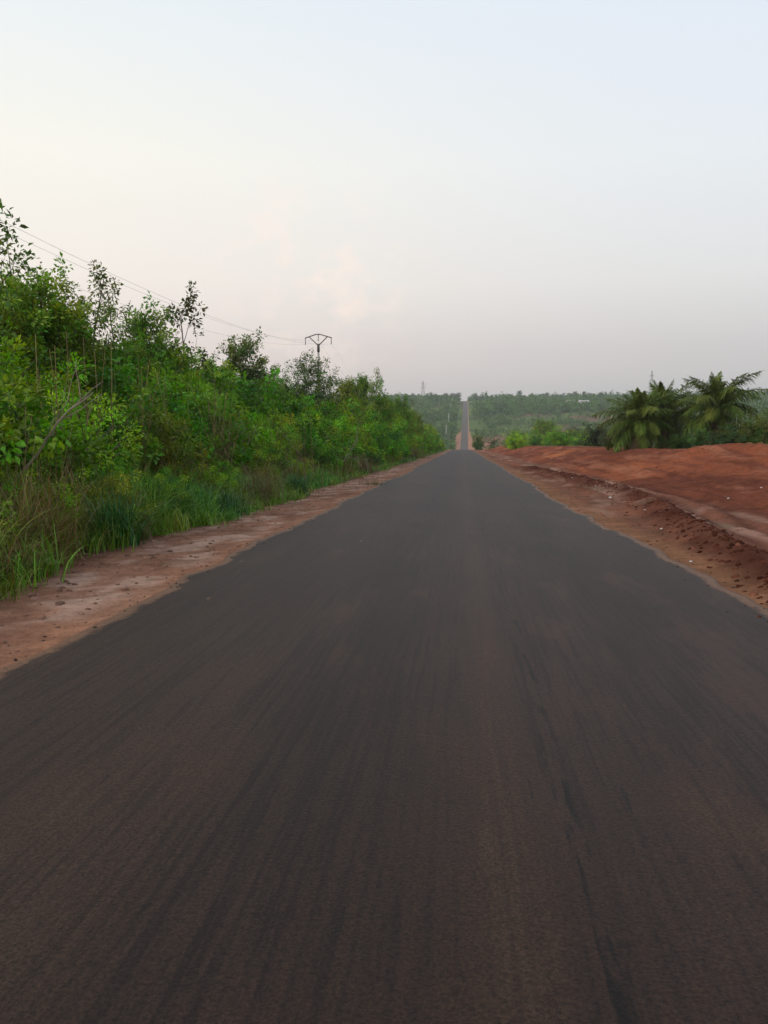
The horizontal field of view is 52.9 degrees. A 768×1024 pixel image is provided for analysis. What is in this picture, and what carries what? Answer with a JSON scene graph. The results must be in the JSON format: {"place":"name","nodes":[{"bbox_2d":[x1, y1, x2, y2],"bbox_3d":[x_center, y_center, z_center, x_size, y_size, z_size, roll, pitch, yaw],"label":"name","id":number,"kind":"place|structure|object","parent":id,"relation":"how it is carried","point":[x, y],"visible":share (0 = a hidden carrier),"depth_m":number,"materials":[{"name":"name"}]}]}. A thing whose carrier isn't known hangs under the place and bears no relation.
{"place":"outdoors","nodes":[
{"label":"outdoors","id":0,"kind":"place"},
{"bbox_2d":[0,401,767,1023],"bbox_3d":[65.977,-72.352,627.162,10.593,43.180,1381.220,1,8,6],"label":"road","id":1,"kind":"structure","parent":0,"point":[462,735],"depth_m":3.59,"materials":[{"name":"asphalt"}]},
{"bbox_2d":[7,469,767,664],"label":"asphalt crumbs","id":2,"kind":"object","parent":1,"relation":"on","point":[15,659],"visible":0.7,"depth_m":9.15,"materials":[{"name":"asphalt"}]},
{"bbox_2d":[0,401,767,667],"bbox_3d":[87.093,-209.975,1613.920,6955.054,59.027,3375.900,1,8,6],"label":"ground","id":3,"kind":"structure","parent":0,"point":[17,632],"depth_m":16.95,"materials":[{"name":"soil"}]},
{"bbox_2d":[0,501,20,552],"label":"shrub","id":4,"kind":"object","parent":3,"relation":"on","point":[7,503],"visible":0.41,"depth_m":9.70,"materials":[{"name":"green plant"}]},
{"bbox_2d":[0,415,26,483],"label":"shrub","id":5,"kind":"object","parent":3,"relation":"on","point":[7,429],"visible":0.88,"depth_m":10.98,"materials":[{"name":"green plant"}]},
{"bbox_2d":[0,198,51,380],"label":"tree","id":6,"kind":"object","parent":3,"relation":"on","point":[16,255],"visible":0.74,"depth_m":17.41,"materials":[{"name":"green plant"}]},
{"bbox_2d":[0,407,59,520],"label":"dry cane clump","id":7,"kind":"object","parent":3,"relation":"on","point":[17,467],"visible":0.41,"depth_m":11.16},
{"bbox_2d":[0,463,73,558],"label":"tan tuft","id":8,"kind":"object","parent":3,"relation":"on","point":[18,509],"visible":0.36,"depth_m":10.21,"materials":[{"name":"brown plant"}]},
{"bbox_2d":[0,263,74,394],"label":"tree","id":9,"kind":"object","parent":3,"relation":"on","point":[9,282],"visible":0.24,"depth_m":19.24,"materials":[{"name":"green plant"}]},
{"bbox_2d":[0,303,79,392],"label":"tree","id":10,"kind":"object","parent":3,"relation":"on","point":[31,337],"visible":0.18,"depth_m":18.90,"materials":[{"name":"green plant"}]},
{"bbox_2d":[2,443,90,545],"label":"tan tuft","id":11,"kind":"object","parent":3,"relation":"on","point":[38,497],"visible":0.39,"depth_m":10.96,"materials":[{"name":"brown plant"}]},
{"bbox_2d":[0,458,95,539],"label":"shrub","id":12,"kind":"object","parent":3,"relation":"on","point":[60,493],"visible":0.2,"depth_m":11.63,"materials":[{"name":"green plant"}]},
{"bbox_2d":[18,407,82,512],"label":"dry cane clump","id":13,"kind":"object","parent":3,"relation":"on","point":[54,458],"visible":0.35,"depth_m":12.15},
{"bbox_2d":[1,454,101,538],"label":"tan tuft","id":14,"kind":"object","parent":3,"relation":"on","point":[63,503],"visible":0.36,"depth_m":11.44,"materials":[{"name":"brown plant"}]},
{"bbox_2d":[0,347,108,493],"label":"shrub","id":15,"kind":"object","parent":3,"relation":"on","point":[43,426],"visible":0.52,"depth_m":12.69,"materials":[{"name":"green plant"}]},
{"bbox_2d":[0,315,109,440],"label":"shrub","id":16,"kind":"object","parent":3,"relation":"on","point":[15,346],"visible":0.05,"depth_m":17.10,"materials":[{"name":"green plant"}]},
{"bbox_2d":[0,252,110,394],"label":"tree","id":17,"kind":"object","parent":3,"relation":"on","point":[41,289],"visible":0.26,"depth_m":20.41,"materials":[{"name":"green plant"}]},
{"bbox_2d":[1,470,111,564],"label":"grass tuft","id":18,"kind":"object","parent":3,"relation":"on","point":[62,530],"visible":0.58,"depth_m":10.45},
{"bbox_2d":[33,446,112,521],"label":"tan tuft","id":19,"kind":"object","parent":3,"relation":"on","point":[80,485],"visible":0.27,"depth_m":12.54,"materials":[{"name":"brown plant"}]},
{"bbox_2d":[3,374,143,480],"bbox_3d":[-6.369,-1.404,14.961,2.843,2.491,2.761,-8,11,-44],"label":"shrub","id":20,"kind":"object","parent":3,"relation":"on","point":[88,436],"visible":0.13,"depth_m":14.99,"materials":[{"name":"green plant"}]},
{"bbox_2d":[35,332,114,476],"bbox_3d":[-5.797,-1.721,14.072,1.664,3.142,2.420,-3,8,-21],"label":"dry cane clump","id":21,"kind":"object","parent":3,"relation":"on","point":[65,392],"visible":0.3,"depth_m":14.21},
{"bbox_2d":[0,352,152,436],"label":"shrub","id":22,"kind":"object","parent":3,"relation":"on","point":[106,387],"visible":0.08,"depth_m":19.59,"materials":[{"name":"green plant"}]},
{"bbox_2d":[28,297,125,397],"bbox_3d":[-8.888,-3.567,21.410,2.934,4.666,2.967,6,10,37],"label":"tree","id":23,"kind":"object","parent":3,"relation":"on","point":[81,351],"visible":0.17,"depth_m":21.04,"materials":[{"name":"green plant"}]},
{"bbox_2d":[33,292,120,394],"bbox_3d":[-9.468,-4.085,22.923,3.440,5.279,3.251,3,8,20],"label":"tree","id":24,"kind":"object","parent":3,"relation":"on","point":[106,361],"visible":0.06,"depth_m":23.13,"materials":[{"name":"green plant"}]},
{"bbox_2d":[45,339,126,479],"bbox_3d":[-5.961,-1.883,15.534,1.664,3.142,2.420,-5,9,-31],"label":"dry cane clump","id":25,"kind":"object","parent":3,"relation":"on","point":[100,402],"visible":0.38,"depth_m":15.34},
{"bbox_2d":[69,259,119,371],"bbox_3d":[-9.077,-4.660,24.127,1.742,6.231,2.099,2,8,12],"label":"tree","id":26,"kind":"object","parent":3,"relation":"on","point":[98,278],"visible":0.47,"depth_m":23.83,"materials":[{"name":"green plant"}]},
{"bbox_2d":[52,385,164,476],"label":"shrub","id":27,"kind":"object","parent":3,"relation":"on","point":[151,448],"visible":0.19,"depth_m":16.96,"materials":[{"name":"green plant"}]},
{"bbox_2d":[60,468,158,526],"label":"shrub","id":28,"kind":"object","parent":3,"relation":"on","point":[111,482],"visible":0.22,"depth_m":13.19,"materials":[{"name":"green plant"}]},
{"bbox_2d":[86,277,139,397],"bbox_3d":[-8.791,-4.631,25.163,1.805,6.027,1.498,-3,8,-18],"label":"tree","id":29,"kind":"object","parent":3,"relation":"on","point":[120,311],"visible":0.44,"depth_m":25.09,"materials":[{"name":"green plant"}]},
{"bbox_2d":[94,332,160,411],"bbox_3d":[-8.641,-3.789,25.743,2.791,4.283,2.638,0,8,4],"label":"tree","id":30,"kind":"object","parent":3,"relation":"on","point":[140,351],"visible":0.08,"depth_m":25.29,"materials":[{"name":"green plant"}]},
{"bbox_2d":[64,480,192,548],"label":"grass tuft","id":31,"kind":"object","parent":3,"relation":"on","point":[126,517],"visible":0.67,"depth_m":12.04,"materials":[{"name":"plant"}]},
{"bbox_2d":[74,335,202,451],"bbox_3d":[-7.160,-2.866,21.434,3.730,4.125,4.000,7,11,42],"label":"shrub","id":32,"kind":"object","parent":3,"relation":"on","point":[129,381],"visible":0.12,"depth_m":21.43,"materials":[{"name":"green plant"}]},
{"bbox_2d":[109,355,183,476],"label":"dry cane clump","id":33,"kind":"object","parent":3,"relation":"on","point":[143,417],"visible":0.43,"depth_m":17.43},
{"bbox_2d":[103,290,196,405],"bbox_3d":[-8.614,-4.936,28.394,3.511,5.986,3.318,7,10,42],"label":"tree","id":34,"kind":"object","parent":3,"relation":"on","point":[161,334],"visible":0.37,"depth_m":27.61,"materials":[{"name":"green plant"}]},
{"bbox_2d":[107,396,211,479],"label":"shrub","id":35,"kind":"object","parent":3,"relation":"on","point":[167,429],"visible":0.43,"depth_m":18.50,"materials":[{"name":"green plant"}]},
{"bbox_2d":[130,467,193,513],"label":"shrub","id":36,"kind":"object","parent":3,"relation":"on","point":[170,485],"visible":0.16,"depth_m":15.73,"materials":[{"name":"green plant"}]},
{"bbox_2d":[147,369,204,479],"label":"dry cane clump","id":37,"kind":"object","parent":3,"relation":"on","point":[184,419],"visible":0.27,"depth_m":19.51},
{"bbox_2d":[143,336,211,402],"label":"tree","id":38,"kind":"object","parent":3,"relation":"on","point":[188,362],"visible":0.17,"depth_m":28.70,"materials":[{"name":"green plant"}]},
{"bbox_2d":[157,464,198,497],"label":"shrub","id":39,"kind":"object","parent":3,"relation":"on","point":[174,477],"visible":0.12,"depth_m":17.60,"materials":[{"name":"green plant"}]},
{"bbox_2d":[147,281,215,382],"bbox_3d":[-8.332,-5.804,31.723,2.652,7.344,3.486,-1,8,-4],"label":"tree","id":40,"kind":"object","parent":3,"relation":"on","point":[181,312],"visible":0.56,"depth_m":31.55,"materials":[{"name":"green plant"}]},
{"bbox_2d":[0,422,364,486],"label":"undergrowth","id":41,"kind":"object","parent":3,"relation":"on","point":[140,449],"depth_m":17.23,"materials":[{"name":"green plant"}]},
{"bbox_2d":[123,351,243,438],"bbox_3d":[-7.330,-3.107,24.823,4.433,4.000,4.564,6,10,36],"label":"shrub","id":42,"kind":"object","parent":3,"relation":"on","point":[161,376],"visible":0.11,"depth_m":24.62,"materials":[{"name":"green plant"}]},
{"bbox_2d":[141,395,227,471],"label":"shrub","id":43,"kind":"object","parent":3,"relation":"on","point":[195,430],"visible":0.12,"depth_m":21.30,"materials":[{"name":"green plant"}]},
{"bbox_2d":[139,347,251,446],"bbox_3d":[-6.784,-3.439,26.330,3.973,4.393,4.261,5,9,32],"label":"shrub","id":44,"kind":"object","parent":3,"relation":"on","point":[194,379],"visible":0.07,"depth_m":26.48,"materials":[{"name":"green plant"}]},
{"bbox_2d":[148,381,264,474],"bbox_3d":[-5.625,-2.359,23.350,3.701,3.058,3.382,-6,10,-37],"label":"shrub","id":45,"kind":"object","parent":3,"relation":"on","point":[193,409],"visible":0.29,"depth_m":23.16,"materials":[{"name":"green plant"}]},
{"bbox_2d":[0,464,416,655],"bbox_3d":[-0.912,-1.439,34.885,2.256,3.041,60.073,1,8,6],"label":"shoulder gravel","id":46,"kind":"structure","parent":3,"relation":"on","point":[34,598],"depth_m":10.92,"materials":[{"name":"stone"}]},
{"bbox_2d":[193,351,237,390],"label":"tree","id":47,"kind":"object","parent":3,"relation":"on","point":[220,367],"visible":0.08,"depth_m":37.18,"materials":[{"name":"green plant"}]},
{"bbox_2d":[189,378,243,477],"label":"dry cane clump","id":48,"kind":"object","parent":3,"relation":"on","point":[221,440],"visible":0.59,"depth_m":22.00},
{"bbox_2d":[191,460,241,496],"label":"shrub","id":49,"kind":"object","parent":3,"relation":"on","point":[220,480],"visible":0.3,"depth_m":19.57,"materials":[{"name":"green plant"}]},
{"bbox_2d":[199,362,240,398],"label":"tree","id":50,"kind":"object","parent":3,"relation":"on","point":[219,374],"visible":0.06,"depth_m":34.87,"materials":[{"name":"green plant"}]},
{"bbox_2d":[0,440,448,600],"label":"grass","id":51,"kind":"structure","parent":3,"relation":"on","point":[17,569],"depth_m":13.32,"materials":[{"name":"plant"}]},
{"bbox_2d":[5,361,102,493],"bbox_3d":[-5.116,-1.242,11.743,1.619,2.086,0.414,-1,8,-8],"label":"dead branch","id":52,"kind":"object","parent":51,"relation":"on","point":[52,430],"visible":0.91,"depth_m":11.78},
{"bbox_2d":[198,360,270,429],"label":"shrub","id":53,"kind":"object","parent":3,"relation":"on","point":[206,375],"visible":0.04,"depth_m":32.05,"materials":[{"name":"green plant"}]},
{"bbox_2d":[203,404,265,462],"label":"shrub","id":54,"kind":"object","parent":3,"relation":"on","point":[245,425],"visible":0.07,"depth_m":25.85,"materials":[{"name":"green plant"}]},
{"bbox_2d":[206,482,267,516],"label":"grass tuft","id":55,"kind":"object","parent":3,"relation":"on","point":[225,500],"visible":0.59,"depth_m":17.26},
{"bbox_2d":[209,326,277,400],"bbox_3d":[-7.296,-6.011,38.716,3.618,6.531,3.418,-4,9,-29],"label":"tree","id":56,"kind":"object","parent":3,"relation":"on","point":[237,354],"visible":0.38,"depth_m":38.12,"materials":[{"name":"green plant"}]},
{"bbox_2d":[202,367,298,452],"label":"shrub","id":57,"kind":"object","parent":3,"relation":"on","point":[247,391],"visible":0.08,"depth_m":33.77,"materials":[{"name":"green plant"}]},
{"bbox_2d":[232,446,281,482],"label":"shrub","id":58,"kind":"object","parent":3,"relation":"on","point":[261,458],"visible":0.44,"depth_m":24.72,"materials":[{"name":"green plant"}]},
{"bbox_2d":[228,460,288,506],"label":"grass tuft","id":59,"kind":"object","parent":3,"relation":"on","point":[263,488],"visible":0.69,"depth_m":20.29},
{"bbox_2d":[231,407,288,464],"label":"shrub","id":60,"kind":"object","parent":3,"relation":"on","point":[266,436],"visible":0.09,"depth_m":27.67,"materials":[{"name":"green plant"}]},
{"bbox_2d":[228,405,301,458],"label":"shrub","id":61,"kind":"object","parent":3,"relation":"on","point":[265,428],"visible":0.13,"depth_m":29.85,"materials":[{"name":"green plant"}]},
{"bbox_2d":[247,364,293,407],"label":"tree","id":62,"kind":"object","parent":3,"relation":"on","point":[276,367],"visible":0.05,"depth_m":43.06,"materials":[{"name":"green plant"}]},
{"bbox_2d":[257,444,292,479],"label":"shrub","id":63,"kind":"object","parent":3,"relation":"on","point":[282,461],"visible":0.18,"depth_m":27.09,"materials":[{"name":"green plant"}]},
{"bbox_2d":[247,406,304,459],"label":"shrub","id":64,"kind":"object","parent":3,"relation":"on","point":[272,418],"visible":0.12,"depth_m":31.85,"materials":[{"name":"green plant"}]},
{"bbox_2d":[238,394,327,460],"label":"shrub","id":65,"kind":"object","parent":3,"relation":"on","point":[304,427],"visible":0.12,"depth_m":34.52,"materials":[{"name":"green plant"}]},
{"bbox_2d":[258,376,308,418],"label":"shrub","id":66,"kind":"object","parent":3,"relation":"on","point":[286,396],"visible":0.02,"depth_m":40.13,"materials":[{"name":"green plant"}]},
{"bbox_2d":[274,446,323,483],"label":"dry tuft","id":67,"kind":"object","parent":3,"relation":"on","point":[298,467],"visible":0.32,"depth_m":28.07,"materials":[{"name":"green plant"}]},
{"bbox_2d":[279,469,319,495],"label":"grass tuft","id":68,"kind":"object","parent":3,"relation":"on","point":[302,486],"visible":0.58,"depth_m":24.01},
{"bbox_2d":[283,377,324,410],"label":"tree","id":69,"kind":"object","parent":3,"relation":"on","point":[304,388],"visible":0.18,"depth_m":47.26,"materials":[{"name":"green plant"}]},
{"bbox_2d":[293,412,332,454],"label":"shrub","id":70,"kind":"object","parent":3,"relation":"on","point":[313,443],"visible":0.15,"depth_m":36.66,"materials":[{"name":"green plant"}]},
{"bbox_2d":[284,348,344,419],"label":"tree","id":71,"kind":"object","parent":3,"relation":"on","point":[318,382],"visible":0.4,"depth_m":52.87,"materials":[{"name":"green plant"}]},
{"bbox_2d":[299,407,347,458],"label":"shrub","id":72,"kind":"object","parent":3,"relation":"on","point":[322,434],"visible":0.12,"depth_m":39.96,"materials":[{"name":"green plant"}]},
{"bbox_2d":[299,401,347,433],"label":"shrub","id":73,"kind":"object","parent":3,"relation":"on","point":[327,411],"visible":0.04,"depth_m":49.56,"materials":[{"name":"green plant"}]},
{"bbox_2d":[307,443,342,473],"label":"shrub","id":74,"kind":"object","parent":3,"relation":"on","point":[328,458],"visible":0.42,"depth_m":34.96,"materials":[{"name":"green plant"}]},
{"bbox_2d":[305,407,349,454],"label":"shrub","id":75,"kind":"object","parent":3,"relation":"on","point":[318,418],"visible":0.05,"depth_m":42.19,"materials":[{"name":"green plant"}]},
{"bbox_2d":[315,415,360,454],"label":"shrub","id":76,"kind":"object","parent":3,"relation":"on","point":[325,424],"visible":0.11,"depth_m":44.62,"materials":[{"name":"green plant"}]},
{"bbox_2d":[315,398,375,440],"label":"shrub","id":77,"kind":"object","parent":3,"relation":"on","point":[354,407],"visible":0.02,"depth_m":58.55,"materials":[{"name":"green plant"}]},
{"bbox_2d":[328,375,375,418],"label":"tree","id":78,"kind":"object","parent":3,"relation":"on","point":[343,389],"visible":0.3,"depth_m":66.11,"materials":[{"name":"green plant"}]},
{"bbox_2d":[339,411,375,453],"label":"shrub","id":79,"kind":"object","parent":3,"relation":"on","point":[363,436],"visible":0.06,"depth_m":51.96,"materials":[{"name":"green plant"}]},
{"bbox_2d":[337,392,379,443],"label":"shrub","id":80,"kind":"object","parent":3,"relation":"on","point":[356,417],"visible":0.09,"depth_m":61.78,"materials":[{"name":"green plant"}]},
{"bbox_2d":[349,454,382,473],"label":"grass tuft","id":81,"kind":"object","parent":3,"relation":"on","point":[368,467],"visible":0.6,"depth_m":42.51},
{"bbox_2d":[343,372,391,424],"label":"tree","id":82,"kind":"object","parent":3,"relation":"on","point":[365,391],"visible":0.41,"depth_m":79.13,"materials":[{"name":"green plant"}]},
{"bbox_2d":[368,430,391,458],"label":"shrub","id":83,"kind":"object","parent":3,"relation":"on","point":[381,447],"visible":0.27,"depth_m":59.34,"materials":[{"name":"green plant"}]},
{"bbox_2d":[367,420,400,458],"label":"shrub","id":84,"kind":"object","parent":3,"relation":"on","point":[392,450],"visible":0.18,"depth_m":62.58,"materials":[{"name":"green plant"}]},
{"bbox_2d":[310,393,460,449],"bbox_3d":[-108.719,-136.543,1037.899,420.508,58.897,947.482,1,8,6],"label":"distant woodland","id":85,"kind":"object","parent":3,"relation":"on","point":[427,401],"visible":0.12,"depth_m":915.42,"materials":[{"name":"green plant"}]},
{"bbox_2d":[370,419,407,457],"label":"shrub","id":86,"kind":"object","parent":3,"relation":"on","point":[397,435],"visible":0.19,"depth_m":66.28,"materials":[{"name":"green plant"}]},
{"bbox_2d":[388,393,419,443],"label":"tree","id":87,"kind":"object","parent":3,"relation":"on","point":[399,405],"visible":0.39,"depth_m":91.17,"materials":[{"name":"green plant"}]},
{"bbox_2d":[471,428,485,449],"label":"shrub","id":88,"kind":"object","parent":3,"relation":"on","point":[476,445],"visible":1,"depth_m":258.84,"materials":[{"name":"green plant"}]},
{"bbox_2d":[503,431,529,449],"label":"shrub","id":89,"kind":"object","parent":3,"relation":"on","point":[519,442],"visible":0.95,"depth_m":155.34,"materials":[{"name":"green plant"}]},
{"bbox_2d":[527,430,549,445],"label":"shrub","id":90,"kind":"object","parent":3,"relation":"on","point":[536,440],"visible":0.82,"depth_m":214.75,"materials":[{"name":"green plant"}]},
{"bbox_2d":[532,418,551,445],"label":"tree","id":91,"kind":"object","parent":3,"relation":"on","point":[539,429],"visible":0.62,"depth_m":241.96,"materials":[{"name":"green plant"}]},
{"bbox_2d":[538,425,576,445],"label":"shrub","id":92,"kind":"object","parent":3,"relation":"on","point":[557,438],"visible":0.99,"depth_m":149.75,"materials":[{"name":"green plant"}]},
{"bbox_2d":[577,421,614,446],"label":"shrub","id":93,"kind":"object","parent":3,"relation":"on","point":[592,436],"visible":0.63,"depth_m":106.85,"materials":[{"name":"green plant"}]},
{"bbox_2d":[467,390,767,400],"bbox_3d":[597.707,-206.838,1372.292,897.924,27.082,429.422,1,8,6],"label":"distant woodland","id":94,"kind":"object","parent":3,"relation":"on","point":[481,397],"visible":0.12,"depth_m":1249.29,"materials":[{"name":"green plant"}]},
{"bbox_2d":[471,393,767,415],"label":"distant woodland","id":95,"kind":"object","parent":3,"relation":"on","point":[510,403],"visible":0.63,"depth_m":933.28,"materials":[{"name":"green plant"}]},
{"bbox_2d":[473,406,766,436],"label":"distant woodland","id":96,"kind":"object","parent":3,"relation":"on","point":[480,415],"visible":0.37,"depth_m":805.86,"materials":[{"name":"green plant"}]},
{"bbox_2d":[473,409,767,448],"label":"distant scrub","id":97,"kind":"object","parent":3,"relation":"on","point":[580,424],"visible":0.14,"depth_m":779.52,"materials":[{"name":"green plant"}]},
{"bbox_2d":[490,448,767,595],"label":"loose stones","id":98,"kind":"object","parent":3,"relation":"on","point":[737,576],"visible":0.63,"depth_m":20.32,"materials":[{"name":"stone"}]},
{"bbox_2d":[592,387,676,452],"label":"oil palm","id":99,"kind":"object","parent":3,"relation":"on","point":[636,431],"visible":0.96,"depth_m":59.10,"materials":[{"name":"green plant"}]},
{"bbox_2d":[515,466,767,616],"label":"soil clods","id":100,"kind":"object","parent":3,"relation":"on","point":[714,533],"visible":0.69,"depth_m":12.84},
{"bbox_2d":[625,379,698,448],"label":"oil palm","id":101,"kind":"object","parent":3,"relation":"on","point":[671,422],"visible":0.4,"depth_m":62.62,"materials":[{"name":"green plant"}]},
{"bbox_2d":[655,432,689,448],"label":"shrub","id":102,"kind":"object","parent":3,"relation":"on","point":[675,442],"visible":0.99,"depth_m":57.75,"materials":[{"name":"green plant"}]},
{"bbox_2d":[686,428,717,446],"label":"shrub","id":103,"kind":"object","parent":3,"relation":"on","point":[699,437],"visible":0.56,"depth_m":54.69,"materials":[{"name":"green plant"}]},
{"bbox_2d":[670,370,767,440],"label":"oil palm","id":104,"kind":"object","parent":3,"relation":"on","point":[722,398],"visible":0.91,"depth_m":58.23,"materials":[{"name":"green plant"}]},
{"bbox_2d":[701,422,745,445],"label":"shrub","id":105,"kind":"object","parent":3,"relation":"on","point":[725,439],"visible":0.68,"depth_m":52.54,"materials":[{"name":"green plant"}]},
{"bbox_2d":[734,400,767,443],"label":"shrub","id":106,"kind":"object","parent":3,"relation":"on","point":[759,432],"visible":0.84,"depth_m":54.85,"materials":[{"name":"green plant"}]},
{"bbox_2d":[0,0,767,400],"label":"sky","id":107,"kind":"structure","parent":0,"point":[467,197],"materials":[{"name":"white"}]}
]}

